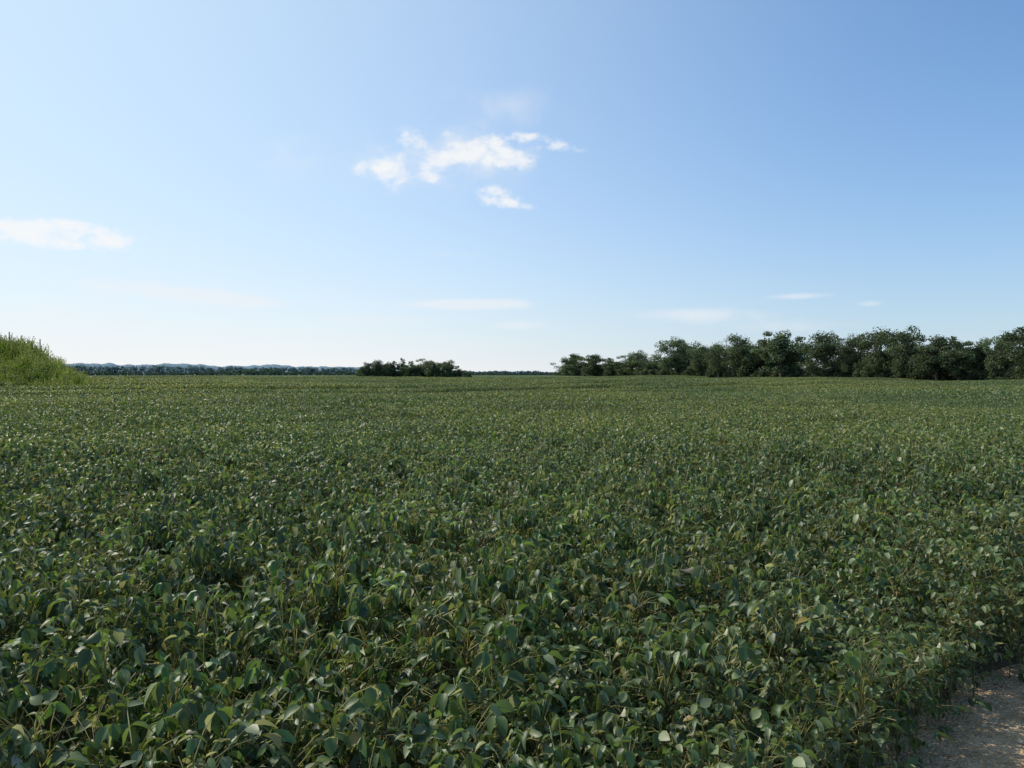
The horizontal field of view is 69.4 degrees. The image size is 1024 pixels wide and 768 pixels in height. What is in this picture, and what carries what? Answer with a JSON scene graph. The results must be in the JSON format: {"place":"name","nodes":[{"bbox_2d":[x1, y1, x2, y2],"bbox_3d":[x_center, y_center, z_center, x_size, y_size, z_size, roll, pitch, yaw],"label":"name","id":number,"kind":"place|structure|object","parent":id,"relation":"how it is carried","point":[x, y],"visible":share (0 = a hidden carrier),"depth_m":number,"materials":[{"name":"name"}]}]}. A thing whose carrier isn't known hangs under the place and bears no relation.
{"place":"outdoors","nodes":[
{"label":"outdoors","id":0,"kind":"place"},
{"bbox_2d":[67,363,553,373],"bbox_3d":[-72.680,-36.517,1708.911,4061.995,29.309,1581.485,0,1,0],"label":"wooded ridge","id":1,"kind":"structure","parent":0,"point":[267,366],"depth_m":1663.57,"materials":[{"name":"green plant"}]},
{"bbox_2d":[0,374,1023,767],"bbox_3d":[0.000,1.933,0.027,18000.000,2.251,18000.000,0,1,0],"label":"ground","id":2,"kind":"structure","parent":0,"point":[998,664],"depth_m":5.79,"materials":[{"name":"green plant"}]},
{"bbox_2d":[66,364,559,374],"bbox_3d":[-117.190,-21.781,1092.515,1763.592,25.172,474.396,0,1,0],"label":"distant treeline","id":3,"kind":"object","parent":2,"relation":"on","point":[156,370],"visible":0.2,"depth_m":1200.77,"materials":[{"name":"green plant"}]},
{"bbox_2d":[75,368,560,375],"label":"distant hedgerow","id":4,"kind":"object","parent":2,"relation":"on","point":[222,372],"visible":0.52,"depth_m":610.74,"materials":[{"name":"green plant"}]},
{"bbox_2d":[355,368,366,376],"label":"shrub","id":5,"kind":"object","parent":2,"relation":"on","point":[358,371],"visible":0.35,"depth_m":257.13,"materials":[{"name":"green plant"}]},
{"bbox_2d":[360,362,373,375],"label":"tree","id":6,"kind":"object","parent":2,"relation":"on","point":[366,368],"visible":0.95,"depth_m":253.21,"materials":[{"name":"green plant"}]},
{"bbox_2d":[369,359,386,376],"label":"tree","id":7,"kind":"object","parent":2,"relation":"on","point":[376,368],"visible":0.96,"depth_m":252.67,"materials":[{"name":"green plant"}]},
{"bbox_2d":[378,362,395,376],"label":"shrub","id":8,"kind":"object","parent":2,"relation":"on","point":[387,368],"visible":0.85,"depth_m":253.39,"materials":[{"name":"green plant"}]},
{"bbox_2d":[385,361,402,376],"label":"tree","id":9,"kind":"object","parent":2,"relation":"on","point":[398,373],"visible":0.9,"depth_m":254.02,"materials":[{"name":"green plant"}]},
{"bbox_2d":[398,358,408,374],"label":"tree","id":10,"kind":"object","parent":2,"relation":"on","point":[402,364],"visible":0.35,"depth_m":262.12,"materials":[{"name":"green plant"}]},
{"bbox_2d":[402,361,423,376],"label":"tree","id":11,"kind":"object","parent":2,"relation":"on","point":[407,369],"visible":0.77,"depth_m":255.16,"materials":[{"name":"green plant"}]},
{"bbox_2d":[399,367,431,376],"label":"shrub","id":12,"kind":"object","parent":2,"relation":"on","point":[422,373],"visible":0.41,"depth_m":255.75,"materials":[{"name":"green plant"}]},
{"bbox_2d":[415,358,431,374],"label":"tree","id":13,"kind":"object","parent":2,"relation":"on","point":[420,360],"visible":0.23,"depth_m":261.85,"materials":[{"name":"green plant"}]},
{"bbox_2d":[423,360,441,376],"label":"tree","id":14,"kind":"object","parent":2,"relation":"on","point":[432,371],"visible":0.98,"depth_m":252.69,"materials":[{"name":"green plant"}]},
{"bbox_2d":[430,362,453,376],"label":"tree","id":15,"kind":"object","parent":2,"relation":"on","point":[443,366],"visible":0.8,"depth_m":252.68,"materials":[{"name":"green plant"}]},
{"bbox_2d":[429,370,460,376],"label":"shrub","id":16,"kind":"object","parent":2,"relation":"on","point":[454,374],"visible":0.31,"depth_m":257.07,"materials":[{"name":"green plant"}]},
{"bbox_2d":[440,359,457,374],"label":"tree","id":17,"kind":"object","parent":2,"relation":"on","point":[450,364],"visible":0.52,"depth_m":256.42,"materials":[{"name":"green plant"}]},
{"bbox_2d":[453,366,463,376],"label":"tree","id":18,"kind":"object","parent":2,"relation":"on","point":[458,370],"visible":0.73,"depth_m":260.34,"materials":[{"name":"green plant"}]},
{"bbox_2d":[463,370,471,376],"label":"shrub","id":19,"kind":"object","parent":2,"relation":"on","point":[467,374],"visible":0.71,"depth_m":258.36,"materials":[{"name":"green plant"}]},
{"bbox_2d":[550,353,587,374],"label":"deciduous tree","id":20,"kind":"object","parent":2,"relation":"on","point":[570,362],"visible":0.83,"depth_m":388.64,"materials":[{"name":"green plant"}]},
{"bbox_2d":[575,354,614,375],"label":"deciduous tree","id":21,"kind":"object","parent":2,"relation":"on","point":[590,365],"visible":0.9,"depth_m":357.26,"materials":[{"name":"green plant"}]},
{"bbox_2d":[602,358,617,375],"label":"deciduous tree","id":22,"kind":"object","parent":2,"relation":"on","point":[609,367],"visible":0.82,"depth_m":342.15,"materials":[{"name":"green plant"}]},
{"bbox_2d":[612,355,635,374],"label":"deciduous tree","id":23,"kind":"object","parent":2,"relation":"on","point":[620,364],"visible":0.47,"depth_m":331.45,"materials":[{"name":"green plant"}]},
{"bbox_2d":[622,350,653,374],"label":"deciduous tree","id":24,"kind":"object","parent":2,"relation":"on","point":[637,360],"visible":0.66,"depth_m":323.41,"materials":[{"name":"green plant"}]},
{"bbox_2d":[640,354,664,374],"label":"deciduous tree","id":25,"kind":"object","parent":2,"relation":"on","point":[654,364],"visible":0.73,"depth_m":308.93,"materials":[{"name":"green plant"}]},
{"bbox_2d":[654,336,700,370],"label":"deciduous tree","id":26,"kind":"object","parent":2,"relation":"on","point":[679,358],"visible":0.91,"depth_m":287.09,"materials":[{"name":"green plant"}]},
{"bbox_2d":[685,344,716,375],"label":"deciduous tree","id":27,"kind":"object","parent":2,"relation":"on","point":[698,363],"visible":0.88,"depth_m":271.70,"materials":[{"name":"green plant"}]},
{"bbox_2d":[702,341,732,377],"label":"deciduous tree","id":28,"kind":"object","parent":2,"relation":"on","point":[714,362],"visible":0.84,"depth_m":258.31,"materials":[{"name":"green plant"}]},
{"bbox_2d":[721,333,759,376],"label":"deciduous tree","id":29,"kind":"object","parent":2,"relation":"on","point":[740,346],"visible":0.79,"depth_m":247.44,"materials":[{"name":"green plant"}]},
{"bbox_2d":[741,342,779,370],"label":"deciduous tree","id":30,"kind":"object","parent":2,"relation":"on","point":[757,360],"visible":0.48,"depth_m":242.11,"materials":[{"name":"green plant"}]},
{"bbox_2d":[750,329,807,376],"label":"deciduous tree","id":31,"kind":"object","parent":2,"relation":"on","point":[779,349],"visible":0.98,"depth_m":225.44,"materials":[{"name":"green plant"}]},
{"bbox_2d":[552,364,1023,380],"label":"hedgerow undergrowth","id":32,"kind":"object","parent":2,"relation":"on","point":[973,374],"visible":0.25,"depth_m":220.23,"materials":[{"name":"green plant"}]},
{"bbox_2d":[773,352,814,367],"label":"deciduous tree","id":33,"kind":"object","parent":2,"relation":"on","point":[803,362],"visible":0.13,"depth_m":238.79,"materials":[{"name":"green plant"}]},
{"bbox_2d":[795,330,847,376],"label":"deciduous tree","id":34,"kind":"object","parent":2,"relation":"on","point":[821,350],"visible":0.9,"depth_m":208.03,"materials":[{"name":"green plant"}]},
{"bbox_2d":[832,333,872,372],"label":"deciduous tree","id":35,"kind":"object","parent":2,"relation":"on","point":[853,358],"visible":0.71,"depth_m":202.03,"materials":[{"name":"green plant"}]},
{"bbox_2d":[852,326,898,370],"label":"deciduous tree","id":36,"kind":"object","parent":2,"relation":"on","point":[878,357],"visible":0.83,"depth_m":191.34,"materials":[{"name":"green plant"}]},
{"bbox_2d":[880,325,929,378],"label":"deciduous tree","id":37,"kind":"object","parent":2,"relation":"on","point":[902,350],"visible":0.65,"depth_m":180.93,"materials":[{"name":"green plant"}]},
{"bbox_2d":[906,334,964,380],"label":"deciduous tree","id":38,"kind":"object","parent":2,"relation":"on","point":[930,363],"visible":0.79,"depth_m":170.86,"materials":[{"name":"green plant"}]},
{"bbox_2d":[938,340,981,380],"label":"deciduous tree","id":39,"kind":"object","parent":2,"relation":"on","point":[964,358],"visible":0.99,"depth_m":166.43,"materials":[{"name":"green plant"}]},
{"bbox_2d":[963,340,1001,373],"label":"deciduous tree","id":40,"kind":"object","parent":2,"relation":"on","point":[979,364],"visible":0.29,"depth_m":167.08,"materials":[{"name":"green plant"}]},
{"bbox_2d":[977,330,1021,376],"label":"deciduous tree","id":41,"kind":"object","parent":2,"relation":"on","point":[995,364],"visible":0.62,"depth_m":160.33,"materials":[{"name":"green plant"}]},
{"bbox_2d":[997,326,1023,375],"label":"deciduous tree","id":42,"kind":"object","parent":2,"relation":"on","point":[1014,355],"visible":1,"depth_m":149.10,"materials":[{"name":"green plant"}]},
{"bbox_2d":[0,0,1023,371],"label":"sky","id":43,"kind":"structure","parent":0,"point":[479,185],"materials":[{"name":"blue"}]},
{"bbox_2d":[865,663,1023,767],"bbox_3d":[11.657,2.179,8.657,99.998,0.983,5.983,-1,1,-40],"label":"gravel road","id":44,"kind":"structure","parent":0,"point":[1001,741],"depth_m":4.73,"materials":[{"name":"grey gravel"}]},
{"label":"grassy embankment","id":45,"kind":"structure","parent":0,"visible":0},
{"bbox_2d":[0,332,124,390],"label":"embankment grass","id":46,"kind":"structure","parent":45,"relation":"on","point":[23,362],"depth_m":67.36,"materials":[{"name":"green plant"}]}
]}

